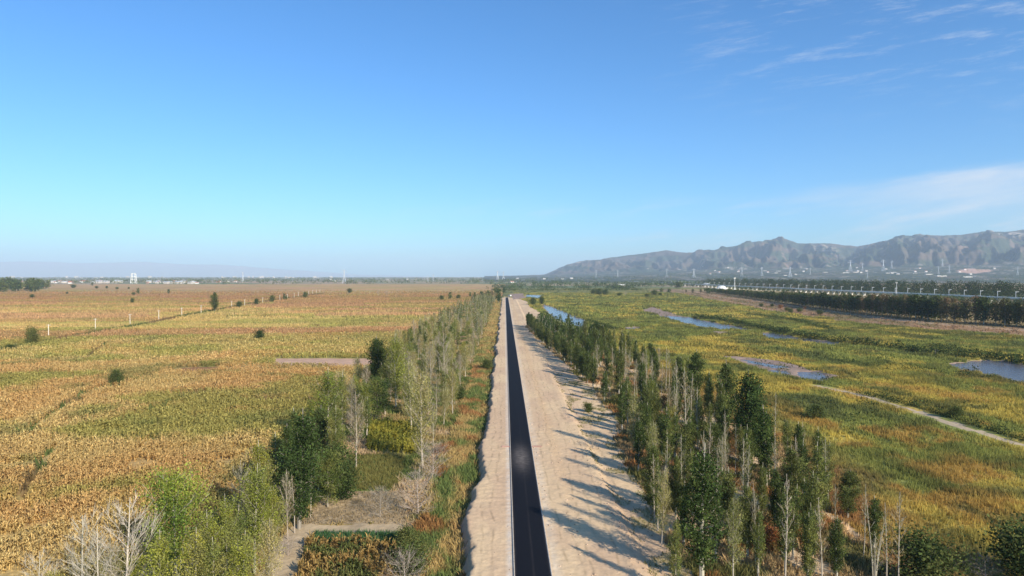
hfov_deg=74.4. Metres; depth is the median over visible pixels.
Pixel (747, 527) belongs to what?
poplar tree
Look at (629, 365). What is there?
bare poplar
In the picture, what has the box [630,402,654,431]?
poplar tree
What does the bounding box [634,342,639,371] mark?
poplar tree
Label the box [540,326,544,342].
poplar tree
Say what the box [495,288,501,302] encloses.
field tree
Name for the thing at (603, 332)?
poplar tree
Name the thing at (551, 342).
poplar tree
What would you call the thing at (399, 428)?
garden maize
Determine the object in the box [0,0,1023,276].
sky
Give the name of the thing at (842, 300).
windbreak tree
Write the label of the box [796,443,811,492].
poplar tree
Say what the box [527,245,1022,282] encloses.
foothill orchards
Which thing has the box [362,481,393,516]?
bush
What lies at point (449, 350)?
poplar tree
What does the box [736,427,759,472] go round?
poplar tree
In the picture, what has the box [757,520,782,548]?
bush
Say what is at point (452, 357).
poplar tree
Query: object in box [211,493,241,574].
poplar tree
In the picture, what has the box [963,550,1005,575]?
bush
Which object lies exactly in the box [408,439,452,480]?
bush
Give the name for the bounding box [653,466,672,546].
poplar tree
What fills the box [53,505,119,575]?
bare tree
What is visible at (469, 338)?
poplar tree
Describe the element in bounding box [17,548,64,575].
bare tree
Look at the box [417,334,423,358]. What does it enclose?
poplar tree
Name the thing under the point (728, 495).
poplar tree
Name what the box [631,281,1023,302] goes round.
railway viaduct
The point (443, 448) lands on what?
bush
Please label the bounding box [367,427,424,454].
maize plot
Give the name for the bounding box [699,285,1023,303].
lineside scrub
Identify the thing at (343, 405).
poplar tree
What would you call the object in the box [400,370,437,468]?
poplar tree
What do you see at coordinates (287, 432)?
poplar tree
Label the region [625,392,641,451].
poplar tree
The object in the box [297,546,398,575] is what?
garden plot
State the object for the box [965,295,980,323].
windbreak tree
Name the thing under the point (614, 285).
valley woodland
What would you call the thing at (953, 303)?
windbreak tree
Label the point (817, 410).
bush
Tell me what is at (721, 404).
poplar tree
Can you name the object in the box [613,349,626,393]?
poplar tree
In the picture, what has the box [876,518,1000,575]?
bush
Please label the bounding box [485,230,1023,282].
hills
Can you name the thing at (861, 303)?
windbreak tree
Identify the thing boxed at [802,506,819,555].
poplar tree
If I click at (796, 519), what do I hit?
poplar tree
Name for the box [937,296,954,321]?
windbreak tree
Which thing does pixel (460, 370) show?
bare poplar
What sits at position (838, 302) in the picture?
windbreak tree
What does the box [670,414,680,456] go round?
poplar tree
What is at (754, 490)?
bare poplar
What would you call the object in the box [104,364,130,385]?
field bush
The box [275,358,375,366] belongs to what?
bare plot
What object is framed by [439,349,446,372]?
poplar tree
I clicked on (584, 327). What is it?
poplar tree
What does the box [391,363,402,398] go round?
poplar tree
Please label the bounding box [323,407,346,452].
poplar tree
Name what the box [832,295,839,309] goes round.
windbreak tree
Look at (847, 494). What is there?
poplar tree
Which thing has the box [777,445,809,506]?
poplar tree
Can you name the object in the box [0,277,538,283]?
distant woodland
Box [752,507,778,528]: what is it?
bush
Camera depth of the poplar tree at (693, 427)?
109.50 m
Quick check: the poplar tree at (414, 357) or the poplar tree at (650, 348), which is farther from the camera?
the poplar tree at (650, 348)
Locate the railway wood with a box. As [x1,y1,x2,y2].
[690,278,1023,299]
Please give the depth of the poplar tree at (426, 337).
276.68 m
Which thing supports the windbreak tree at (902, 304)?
on the dry grassland
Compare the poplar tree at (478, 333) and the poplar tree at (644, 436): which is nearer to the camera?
the poplar tree at (644, 436)
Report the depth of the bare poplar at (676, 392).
135.92 m
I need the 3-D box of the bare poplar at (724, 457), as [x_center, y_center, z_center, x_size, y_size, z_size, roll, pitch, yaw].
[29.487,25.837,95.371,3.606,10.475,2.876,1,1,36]
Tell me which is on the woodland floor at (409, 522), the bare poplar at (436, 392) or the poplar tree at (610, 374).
the bare poplar at (436, 392)
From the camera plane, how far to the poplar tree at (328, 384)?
129.44 m
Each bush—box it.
[3,343,18,349]
[22,324,41,342]
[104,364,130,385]
[252,327,265,338]
[268,295,275,301]
[274,535,306,554]
[309,438,363,491]
[315,459,362,501]
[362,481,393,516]
[380,544,437,575]
[385,531,438,575]
[387,524,424,549]
[393,461,444,518]
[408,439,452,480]
[432,440,453,452]
[453,384,468,399]
[477,357,494,369]
[528,297,536,304]
[582,401,593,412]
[586,432,599,449]
[594,288,602,294]
[609,393,624,404]
[659,391,671,403]
[728,435,739,455]
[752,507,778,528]
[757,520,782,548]
[803,404,830,418]
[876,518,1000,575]
[943,404,965,416]
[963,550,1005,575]
[964,509,1023,575]
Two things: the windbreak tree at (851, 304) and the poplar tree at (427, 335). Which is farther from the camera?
the windbreak tree at (851, 304)
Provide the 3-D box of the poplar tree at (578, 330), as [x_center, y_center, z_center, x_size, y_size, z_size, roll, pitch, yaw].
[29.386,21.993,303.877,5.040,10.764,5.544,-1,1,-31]
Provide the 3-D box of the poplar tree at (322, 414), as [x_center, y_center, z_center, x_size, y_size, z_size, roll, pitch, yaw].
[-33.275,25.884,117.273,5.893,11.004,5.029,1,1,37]
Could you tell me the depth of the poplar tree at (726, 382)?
141.91 m
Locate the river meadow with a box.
[501,287,1023,575]
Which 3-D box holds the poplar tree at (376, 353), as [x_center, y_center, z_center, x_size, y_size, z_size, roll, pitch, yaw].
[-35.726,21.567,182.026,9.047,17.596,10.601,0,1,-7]
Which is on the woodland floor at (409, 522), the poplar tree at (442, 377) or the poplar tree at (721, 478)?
the poplar tree at (442, 377)
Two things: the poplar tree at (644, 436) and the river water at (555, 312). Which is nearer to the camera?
the poplar tree at (644, 436)
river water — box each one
[526,295,541,297]
[544,305,583,325]
[659,316,745,329]
[740,359,822,374]
[763,333,835,344]
[798,375,826,378]
[951,360,1023,381]
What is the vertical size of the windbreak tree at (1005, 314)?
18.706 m
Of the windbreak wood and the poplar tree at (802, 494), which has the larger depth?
the windbreak wood
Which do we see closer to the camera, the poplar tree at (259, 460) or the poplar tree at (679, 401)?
the poplar tree at (259, 460)
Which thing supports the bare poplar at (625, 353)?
on the grove floor at (825, 564)
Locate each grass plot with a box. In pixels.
[301,491,408,523]
[351,387,441,489]
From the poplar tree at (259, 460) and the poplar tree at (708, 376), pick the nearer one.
the poplar tree at (259, 460)
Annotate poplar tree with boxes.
[37,569,63,575]
[118,555,148,575]
[136,530,183,575]
[166,530,217,575]
[192,510,228,574]
[201,537,236,575]
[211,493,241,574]
[224,531,265,575]
[227,507,251,568]
[231,461,285,572]
[240,471,261,529]
[243,439,281,526]
[252,514,287,575]
[263,432,285,505]
[264,487,290,550]
[269,426,295,497]
[271,408,328,529]
[281,408,300,453]
[304,400,316,421]
[306,367,348,446]
[306,421,317,481]
[310,405,334,455]
[313,455,324,490]
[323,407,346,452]
[332,371,343,398]
[334,372,349,430]
[335,368,349,393]
[339,424,347,449]
[345,374,362,413]
[350,358,365,391]
[353,411,360,441]
[356,380,373,422]
[358,404,365,428]
[361,365,370,382]
[362,396,371,434]
[364,337,391,399]
[376,362,387,396]
[382,381,388,413]
[383,336,409,405]
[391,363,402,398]
[398,329,404,347]
[398,343,406,377]
[398,359,421,427]
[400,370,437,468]
[400,374,413,409]
[402,330,407,350]
[404,341,414,363]
[406,327,413,342]
[410,350,418,374]
[411,383,422,415]
[414,328,419,341]
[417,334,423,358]
[417,355,429,387]
[419,350,426,373]
[422,331,428,355]
[423,328,432,347]
[423,341,429,358]
[424,376,431,405]
[427,339,437,374]
[429,320,434,338]
[429,407,437,433]
[431,329,438,345]
[434,341,440,369]
[437,388,450,424]
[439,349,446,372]
[439,370,448,405]
[440,382,451,406]
[442,326,448,340]
[444,345,450,372]
[444,366,458,413]
[445,368,456,403]
[446,340,452,366]
[449,321,456,339]
[449,338,454,360]
[449,359,460,383]
[450,340,456,359]
[450,374,458,401]
[455,350,461,370]
[456,320,460,336]
[456,332,460,346]
[459,341,467,369]
[461,346,471,376]
[464,319,471,335]
[467,334,473,352]
[467,341,474,362]
[472,337,476,352]
[475,328,480,344]
[537,322,543,341]
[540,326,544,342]
[541,328,547,344]
[546,328,550,345]
[550,334,553,347]
[553,331,561,353]
[558,324,566,340]
[559,334,562,352]
[560,336,565,360]
[561,341,568,360]
[565,325,572,340]
[567,340,572,365]
[568,327,575,342]
[570,342,576,368]
[571,344,578,367]
[572,334,580,344]
[574,344,581,371]
[576,326,582,342]
[576,347,587,377]
[580,333,584,347]
[580,350,592,373]
[582,319,588,335]
[582,335,586,350]
[583,334,593,353]
[583,356,591,382]
[586,330,594,351]
[588,356,598,387]
[592,329,598,348]
[593,342,599,360]
[594,320,599,330]
[594,336,603,366]
[596,335,603,364]
[599,371,608,400]
[600,325,605,344]
[603,348,611,374]
[604,332,615,356]
[604,340,607,357]
[607,362,614,390]
[610,341,617,366]
[611,328,617,346]
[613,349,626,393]
[616,387,626,427]
[618,335,627,356]
[619,342,624,357]
[622,377,633,422]
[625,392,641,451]
[626,333,631,354]
[626,339,633,364]
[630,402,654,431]
[631,419,646,468]
[632,340,639,363]
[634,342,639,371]
[635,361,647,399]
[636,354,641,371]
[636,361,647,384]
[636,442,663,513]
[639,381,649,406]
[640,345,644,364]
[640,403,655,451]
[642,419,650,450]
[643,419,659,462]
[644,347,649,369]
[645,342,655,365]
[646,379,655,400]
[647,373,653,395]
[648,385,663,431]
[649,392,658,424]
[651,351,660,378]
[652,372,656,386]
[652,466,663,530]
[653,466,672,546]
[656,410,676,472]
[656,412,667,454]
[663,401,670,435]
[665,453,685,515]
[666,405,680,441]
[666,516,684,575]
[667,374,681,407]
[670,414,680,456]
[671,394,683,420]
[672,356,684,384]
[674,422,696,483]
[674,484,691,541]
[675,443,732,575]
[677,358,685,381]
[677,368,685,402]
[677,419,701,456]
[679,349,708,406]
[679,405,695,450]
[683,391,688,415]
[683,451,693,499]
[684,358,690,382]
[687,399,696,431]
[687,454,700,507]
[690,473,709,535]
[692,396,705,445]
[697,420,712,456]
[700,421,726,475]
[702,378,714,421]
[703,362,741,422]
[703,372,714,408]
[704,403,712,432]
[708,391,731,442]
[711,489,725,561]
[712,450,724,488]
[714,385,728,422]
[715,467,729,522]
[717,406,731,455]
[717,467,740,543]
[718,493,747,575]
[720,415,731,458]
[721,371,775,453]
[730,412,746,439]
[731,482,758,558]
[735,426,744,465]
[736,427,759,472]
[740,435,755,488]
[750,506,768,575]
[752,409,779,486]
[754,465,768,512]
[765,469,784,521]
[766,411,775,451]
[771,486,797,571]
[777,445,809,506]
[780,420,790,445]
[780,422,793,454]
[787,487,803,560]
[791,423,806,458]
[795,514,820,575]
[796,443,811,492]
[797,480,816,531]
[801,473,826,543]
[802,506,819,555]
[803,442,833,515]
[810,428,827,467]
[818,464,831,513]
[819,443,836,497]
[825,515,849,575]
[833,470,864,517]
[862,495,884,549]
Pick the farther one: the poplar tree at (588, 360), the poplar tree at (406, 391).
the poplar tree at (588, 360)
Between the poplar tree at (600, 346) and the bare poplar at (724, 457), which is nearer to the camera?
the bare poplar at (724, 457)
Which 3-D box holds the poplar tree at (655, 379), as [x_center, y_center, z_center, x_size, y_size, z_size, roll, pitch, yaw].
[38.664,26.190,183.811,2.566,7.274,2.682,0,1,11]
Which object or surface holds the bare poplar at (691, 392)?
on the grove floor at (825, 564)
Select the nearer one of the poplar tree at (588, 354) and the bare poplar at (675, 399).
the bare poplar at (675, 399)
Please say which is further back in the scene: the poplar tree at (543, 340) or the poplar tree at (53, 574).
the poplar tree at (543, 340)
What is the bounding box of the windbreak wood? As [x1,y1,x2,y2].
[711,288,1023,324]
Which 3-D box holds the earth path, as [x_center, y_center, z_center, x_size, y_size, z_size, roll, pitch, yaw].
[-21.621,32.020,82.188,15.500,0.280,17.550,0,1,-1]
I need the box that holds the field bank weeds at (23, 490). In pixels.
[0,292,444,497]
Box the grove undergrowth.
[525,325,900,575]
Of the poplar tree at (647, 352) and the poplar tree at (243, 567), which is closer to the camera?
the poplar tree at (243, 567)
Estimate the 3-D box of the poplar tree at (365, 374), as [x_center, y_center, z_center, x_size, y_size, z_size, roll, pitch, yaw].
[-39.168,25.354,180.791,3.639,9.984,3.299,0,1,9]
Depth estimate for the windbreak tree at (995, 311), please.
430.94 m
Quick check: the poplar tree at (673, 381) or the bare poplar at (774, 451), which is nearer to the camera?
the bare poplar at (774, 451)
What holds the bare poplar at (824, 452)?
on the grove floor at (825, 564)
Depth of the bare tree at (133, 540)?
63.85 m
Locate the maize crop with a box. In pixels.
[0,289,502,575]
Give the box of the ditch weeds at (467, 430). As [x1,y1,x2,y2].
[396,299,500,575]
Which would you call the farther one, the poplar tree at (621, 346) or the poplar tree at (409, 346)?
the poplar tree at (621, 346)
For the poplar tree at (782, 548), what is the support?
on the grove floor at (825, 564)
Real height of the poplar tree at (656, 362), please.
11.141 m
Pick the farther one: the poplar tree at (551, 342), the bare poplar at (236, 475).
the poplar tree at (551, 342)
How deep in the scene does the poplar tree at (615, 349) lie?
235.54 m
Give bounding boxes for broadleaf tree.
[122,455,237,575]
[311,445,350,507]
[359,375,395,418]
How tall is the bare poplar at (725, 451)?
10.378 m
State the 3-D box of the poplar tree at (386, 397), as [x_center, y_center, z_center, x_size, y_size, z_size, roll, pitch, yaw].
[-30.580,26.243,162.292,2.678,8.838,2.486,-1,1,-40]
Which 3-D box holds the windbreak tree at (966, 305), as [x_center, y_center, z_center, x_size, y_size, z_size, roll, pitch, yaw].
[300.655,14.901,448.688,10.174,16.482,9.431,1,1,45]
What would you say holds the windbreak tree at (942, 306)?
on the dry grassland
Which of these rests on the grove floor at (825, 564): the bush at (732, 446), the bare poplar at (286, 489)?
the bush at (732, 446)
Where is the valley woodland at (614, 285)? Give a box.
[486,272,733,290]
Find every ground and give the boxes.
[0,284,503,575]
[4,277,1023,300]
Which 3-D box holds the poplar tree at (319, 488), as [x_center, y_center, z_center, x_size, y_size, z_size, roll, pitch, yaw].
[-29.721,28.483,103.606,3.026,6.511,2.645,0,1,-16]
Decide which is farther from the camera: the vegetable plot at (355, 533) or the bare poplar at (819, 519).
the vegetable plot at (355, 533)
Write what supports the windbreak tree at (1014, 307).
on the dry grassland
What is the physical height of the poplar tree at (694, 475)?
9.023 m
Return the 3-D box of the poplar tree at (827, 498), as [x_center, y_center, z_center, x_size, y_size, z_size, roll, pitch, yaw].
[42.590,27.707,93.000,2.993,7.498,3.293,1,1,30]
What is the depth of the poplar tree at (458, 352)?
224.49 m
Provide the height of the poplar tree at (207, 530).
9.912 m
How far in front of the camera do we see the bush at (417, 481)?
93.63 m
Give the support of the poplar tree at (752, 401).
on the grove floor at (825, 564)
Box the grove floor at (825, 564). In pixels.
[531,332,899,575]
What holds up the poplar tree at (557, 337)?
on the grove floor at (825, 564)
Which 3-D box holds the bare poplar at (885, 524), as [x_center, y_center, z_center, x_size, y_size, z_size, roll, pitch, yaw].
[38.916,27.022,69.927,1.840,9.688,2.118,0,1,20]
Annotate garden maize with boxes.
[293,531,397,575]
[365,416,424,454]
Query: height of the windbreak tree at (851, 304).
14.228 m
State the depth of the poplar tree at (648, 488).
91.72 m
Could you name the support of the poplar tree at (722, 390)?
on the grove floor at (825, 564)
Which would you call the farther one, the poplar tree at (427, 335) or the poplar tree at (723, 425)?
the poplar tree at (427, 335)
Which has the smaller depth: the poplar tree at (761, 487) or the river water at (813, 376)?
the poplar tree at (761, 487)
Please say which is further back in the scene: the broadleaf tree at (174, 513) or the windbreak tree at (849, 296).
the windbreak tree at (849, 296)
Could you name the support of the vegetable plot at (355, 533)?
on the woodland floor at (409, 522)
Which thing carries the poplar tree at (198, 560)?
on the woodland floor at (409, 522)
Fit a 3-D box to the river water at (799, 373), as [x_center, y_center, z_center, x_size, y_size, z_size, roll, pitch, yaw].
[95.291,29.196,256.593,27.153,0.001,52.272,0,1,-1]
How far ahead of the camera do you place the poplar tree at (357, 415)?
133.59 m
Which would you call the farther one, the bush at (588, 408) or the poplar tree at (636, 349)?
the poplar tree at (636, 349)
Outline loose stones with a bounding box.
[484,342,651,575]
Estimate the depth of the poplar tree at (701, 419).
130.34 m
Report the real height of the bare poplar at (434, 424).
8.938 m
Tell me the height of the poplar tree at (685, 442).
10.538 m
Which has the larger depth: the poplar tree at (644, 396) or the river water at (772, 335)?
the river water at (772, 335)
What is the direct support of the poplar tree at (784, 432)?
on the grove floor at (825, 564)
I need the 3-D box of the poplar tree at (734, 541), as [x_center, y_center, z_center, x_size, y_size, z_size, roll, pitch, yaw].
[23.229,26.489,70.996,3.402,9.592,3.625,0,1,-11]
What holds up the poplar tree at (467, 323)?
on the woodland floor at (409, 522)
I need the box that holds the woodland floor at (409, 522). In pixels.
[149,299,493,575]
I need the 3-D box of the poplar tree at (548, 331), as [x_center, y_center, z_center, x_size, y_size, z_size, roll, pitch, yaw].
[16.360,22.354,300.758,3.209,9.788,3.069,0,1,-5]
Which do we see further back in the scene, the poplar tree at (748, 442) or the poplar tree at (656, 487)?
the poplar tree at (748, 442)
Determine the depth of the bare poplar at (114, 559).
62.45 m
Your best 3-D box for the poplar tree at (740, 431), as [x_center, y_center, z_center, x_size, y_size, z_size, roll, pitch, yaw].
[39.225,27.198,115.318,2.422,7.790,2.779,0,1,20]
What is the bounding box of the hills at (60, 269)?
[0,261,426,276]
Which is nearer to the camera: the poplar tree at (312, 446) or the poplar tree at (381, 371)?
the poplar tree at (312, 446)
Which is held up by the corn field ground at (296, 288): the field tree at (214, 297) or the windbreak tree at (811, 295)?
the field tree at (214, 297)
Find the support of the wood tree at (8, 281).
on the corn field ground at (296, 288)
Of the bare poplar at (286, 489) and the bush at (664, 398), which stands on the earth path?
the bare poplar at (286, 489)
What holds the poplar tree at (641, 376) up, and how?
on the grove floor at (825, 564)
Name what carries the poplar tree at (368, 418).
on the woodland floor at (409, 522)
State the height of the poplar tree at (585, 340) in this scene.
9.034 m
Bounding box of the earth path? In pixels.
[261,523,407,575]
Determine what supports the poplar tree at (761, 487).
on the grove floor at (825, 564)
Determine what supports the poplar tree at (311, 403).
on the woodland floor at (409, 522)
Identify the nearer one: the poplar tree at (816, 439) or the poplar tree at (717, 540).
the poplar tree at (717, 540)
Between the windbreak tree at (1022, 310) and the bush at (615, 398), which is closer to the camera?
the bush at (615, 398)
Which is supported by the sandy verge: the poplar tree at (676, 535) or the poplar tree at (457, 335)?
the poplar tree at (676, 535)
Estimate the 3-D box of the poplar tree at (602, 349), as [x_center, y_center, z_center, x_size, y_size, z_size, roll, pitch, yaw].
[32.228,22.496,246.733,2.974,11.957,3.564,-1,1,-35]
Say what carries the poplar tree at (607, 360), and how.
on the grove floor at (825, 564)
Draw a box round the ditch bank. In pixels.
[404,342,495,575]
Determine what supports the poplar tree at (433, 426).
on the woodland floor at (409, 522)
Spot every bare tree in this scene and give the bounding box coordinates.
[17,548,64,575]
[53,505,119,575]
[61,518,127,575]
[83,493,166,575]
[863,499,889,575]
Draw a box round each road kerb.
[505,297,514,575]
[508,299,552,575]
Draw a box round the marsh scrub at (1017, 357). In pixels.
[501,287,1023,440]
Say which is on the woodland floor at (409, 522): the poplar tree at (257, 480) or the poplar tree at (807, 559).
the poplar tree at (257, 480)
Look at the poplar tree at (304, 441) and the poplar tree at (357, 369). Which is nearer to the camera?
the poplar tree at (304, 441)
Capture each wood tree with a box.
[0,282,8,291]
[3,277,14,289]
[6,279,14,290]
[10,281,18,290]
[27,281,39,291]
[30,277,42,290]
[40,280,45,288]
[44,279,53,288]
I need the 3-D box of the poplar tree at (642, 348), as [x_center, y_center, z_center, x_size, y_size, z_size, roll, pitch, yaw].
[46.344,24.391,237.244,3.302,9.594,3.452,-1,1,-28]
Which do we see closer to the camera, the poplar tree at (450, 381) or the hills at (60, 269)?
the poplar tree at (450, 381)
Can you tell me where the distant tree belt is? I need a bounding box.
[427,292,495,326]
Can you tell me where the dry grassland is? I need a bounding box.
[678,289,1023,326]
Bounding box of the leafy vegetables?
[308,528,400,544]
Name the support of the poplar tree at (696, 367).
on the grove floor at (825, 564)
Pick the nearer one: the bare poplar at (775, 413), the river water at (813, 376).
the bare poplar at (775, 413)
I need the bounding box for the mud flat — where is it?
[511,293,1023,380]
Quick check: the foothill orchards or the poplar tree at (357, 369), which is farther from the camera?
the foothill orchards
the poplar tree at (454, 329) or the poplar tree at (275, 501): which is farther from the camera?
the poplar tree at (454, 329)
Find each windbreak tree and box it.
[796,292,802,305]
[803,293,806,304]
[807,292,812,306]
[809,295,814,305]
[812,294,820,306]
[818,292,828,308]
[826,295,831,309]
[829,294,835,309]
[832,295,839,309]
[837,293,842,310]
[840,293,846,309]
[843,294,854,310]
[847,296,854,311]
[851,295,861,312]
[856,297,864,312]
[862,298,868,313]
[864,293,875,313]
[867,293,878,313]
[872,295,881,314]
[876,294,887,312]
[880,294,890,315]
[887,294,894,316]
[891,295,898,315]
[891,295,906,316]
[897,295,908,317]
[902,297,911,317]
[906,292,921,317]
[912,294,929,318]
[921,298,932,318]
[927,294,941,320]
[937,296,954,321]
[937,301,945,320]
[947,298,960,321]
[957,299,971,322]
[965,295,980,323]
[974,294,991,323]
[989,300,1001,324]
[996,297,1012,325]
[1008,300,1023,325]
[1017,297,1023,322]
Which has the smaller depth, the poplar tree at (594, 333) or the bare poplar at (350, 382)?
the bare poplar at (350, 382)
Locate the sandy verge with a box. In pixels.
[460,297,693,575]
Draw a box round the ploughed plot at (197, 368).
[181,367,217,371]
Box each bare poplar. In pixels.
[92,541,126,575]
[228,460,250,537]
[277,469,298,539]
[290,477,298,532]
[342,391,367,466]
[347,378,356,420]
[360,364,369,385]
[385,361,397,400]
[419,342,439,403]
[426,402,440,443]
[430,373,445,417]
[434,333,453,379]
[454,354,461,379]
[458,357,463,385]
[595,344,599,372]
[623,342,628,374]
[627,351,632,381]
[632,359,638,390]
[648,458,656,521]
[658,366,664,399]
[662,440,670,489]
[663,384,672,417]
[664,349,668,374]
[670,364,681,409]
[670,387,678,415]
[672,386,679,414]
[678,434,686,497]
[679,369,692,432]
[687,376,696,414]
[693,387,702,449]
[700,434,708,454]
[704,425,715,464]
[713,437,728,480]
[713,458,721,503]
[718,428,732,473]
[722,414,728,461]
[733,425,738,475]
[736,467,745,501]
[737,441,750,497]
[742,449,755,489]
[748,486,760,564]
[767,443,781,484]
[771,395,778,443]
[775,474,798,575]
[811,497,827,575]
[822,437,835,505]
[829,487,840,527]
[858,487,871,554]
[878,508,897,575]
[888,495,910,575]
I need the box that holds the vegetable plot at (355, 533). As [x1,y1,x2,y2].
[305,532,399,545]
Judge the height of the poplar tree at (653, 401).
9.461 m
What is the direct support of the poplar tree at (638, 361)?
on the grove floor at (825, 564)
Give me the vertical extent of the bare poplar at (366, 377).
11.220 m
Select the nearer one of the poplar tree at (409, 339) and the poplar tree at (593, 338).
the poplar tree at (593, 338)
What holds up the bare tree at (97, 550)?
on the woodland floor at (409, 522)
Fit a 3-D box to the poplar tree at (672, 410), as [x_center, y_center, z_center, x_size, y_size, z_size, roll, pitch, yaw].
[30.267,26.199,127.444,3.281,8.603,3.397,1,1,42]
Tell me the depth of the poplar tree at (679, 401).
145.76 m
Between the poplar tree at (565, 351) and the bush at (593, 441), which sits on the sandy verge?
the bush at (593, 441)
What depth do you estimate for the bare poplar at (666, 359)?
193.49 m
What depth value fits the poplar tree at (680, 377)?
165.52 m
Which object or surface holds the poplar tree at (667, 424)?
on the grove floor at (825, 564)
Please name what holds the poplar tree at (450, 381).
on the woodland floor at (409, 522)
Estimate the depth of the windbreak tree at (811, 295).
672.84 m
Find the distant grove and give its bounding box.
[536,312,591,341]
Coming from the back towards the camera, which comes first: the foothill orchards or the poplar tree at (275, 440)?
the foothill orchards
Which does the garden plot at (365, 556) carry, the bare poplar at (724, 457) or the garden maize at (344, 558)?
the garden maize at (344, 558)
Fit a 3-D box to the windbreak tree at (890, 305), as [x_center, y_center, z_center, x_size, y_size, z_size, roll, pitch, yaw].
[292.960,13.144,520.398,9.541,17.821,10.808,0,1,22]
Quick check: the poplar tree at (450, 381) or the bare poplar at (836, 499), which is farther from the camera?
the poplar tree at (450, 381)
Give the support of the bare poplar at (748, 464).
on the grove floor at (825, 564)
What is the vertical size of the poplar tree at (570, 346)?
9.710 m
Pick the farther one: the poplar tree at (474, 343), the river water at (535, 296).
the river water at (535, 296)
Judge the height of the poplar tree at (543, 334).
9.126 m
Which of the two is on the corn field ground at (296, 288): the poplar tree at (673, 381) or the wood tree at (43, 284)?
the wood tree at (43, 284)
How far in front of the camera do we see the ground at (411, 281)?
3403.20 m
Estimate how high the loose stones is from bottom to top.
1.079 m
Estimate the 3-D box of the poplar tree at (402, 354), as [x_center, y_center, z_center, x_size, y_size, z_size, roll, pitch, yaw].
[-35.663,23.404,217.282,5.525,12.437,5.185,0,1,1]
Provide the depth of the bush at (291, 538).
80.93 m
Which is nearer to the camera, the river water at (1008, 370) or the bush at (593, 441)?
the bush at (593, 441)
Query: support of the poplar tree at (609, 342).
on the grove floor at (825, 564)
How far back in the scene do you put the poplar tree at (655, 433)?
102.91 m
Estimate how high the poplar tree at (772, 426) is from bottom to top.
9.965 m
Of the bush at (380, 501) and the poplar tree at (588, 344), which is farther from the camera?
the poplar tree at (588, 344)
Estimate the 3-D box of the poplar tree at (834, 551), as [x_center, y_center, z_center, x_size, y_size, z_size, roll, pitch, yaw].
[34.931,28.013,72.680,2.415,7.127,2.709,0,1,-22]
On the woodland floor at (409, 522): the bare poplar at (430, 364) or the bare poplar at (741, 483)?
the bare poplar at (430, 364)
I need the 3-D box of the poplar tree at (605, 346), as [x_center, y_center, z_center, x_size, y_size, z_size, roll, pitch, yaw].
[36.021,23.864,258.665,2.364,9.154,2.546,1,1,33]
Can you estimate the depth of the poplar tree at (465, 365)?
220.77 m
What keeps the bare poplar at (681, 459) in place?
on the grove floor at (825, 564)
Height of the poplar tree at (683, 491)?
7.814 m
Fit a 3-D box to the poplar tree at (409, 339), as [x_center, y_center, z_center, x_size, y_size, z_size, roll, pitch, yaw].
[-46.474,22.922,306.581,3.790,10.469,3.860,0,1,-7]
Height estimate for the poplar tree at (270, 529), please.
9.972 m
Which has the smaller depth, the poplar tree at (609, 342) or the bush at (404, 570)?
the bush at (404, 570)
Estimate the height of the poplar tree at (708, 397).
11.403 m
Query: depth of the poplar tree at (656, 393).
140.03 m
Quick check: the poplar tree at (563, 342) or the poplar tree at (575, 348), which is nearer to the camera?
the poplar tree at (575, 348)
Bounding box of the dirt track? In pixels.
[813,385,1023,445]
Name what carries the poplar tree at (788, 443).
on the grove floor at (825, 564)
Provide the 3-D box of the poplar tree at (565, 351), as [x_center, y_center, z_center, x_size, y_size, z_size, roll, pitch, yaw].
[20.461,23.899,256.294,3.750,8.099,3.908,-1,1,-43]
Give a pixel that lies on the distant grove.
(547, 321)
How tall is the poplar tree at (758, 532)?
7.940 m
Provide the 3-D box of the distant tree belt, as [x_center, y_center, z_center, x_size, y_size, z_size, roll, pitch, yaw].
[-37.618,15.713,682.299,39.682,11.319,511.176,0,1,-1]
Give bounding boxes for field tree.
[209,292,219,309]
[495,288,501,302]
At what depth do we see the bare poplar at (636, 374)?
183.90 m
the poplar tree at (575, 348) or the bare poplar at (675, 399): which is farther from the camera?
the poplar tree at (575, 348)
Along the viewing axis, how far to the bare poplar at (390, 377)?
177.42 m
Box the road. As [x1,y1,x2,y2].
[506,297,550,575]
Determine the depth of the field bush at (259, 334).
346.52 m
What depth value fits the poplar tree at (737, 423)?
129.13 m
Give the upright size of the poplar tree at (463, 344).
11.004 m
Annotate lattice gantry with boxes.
[130,273,136,283]

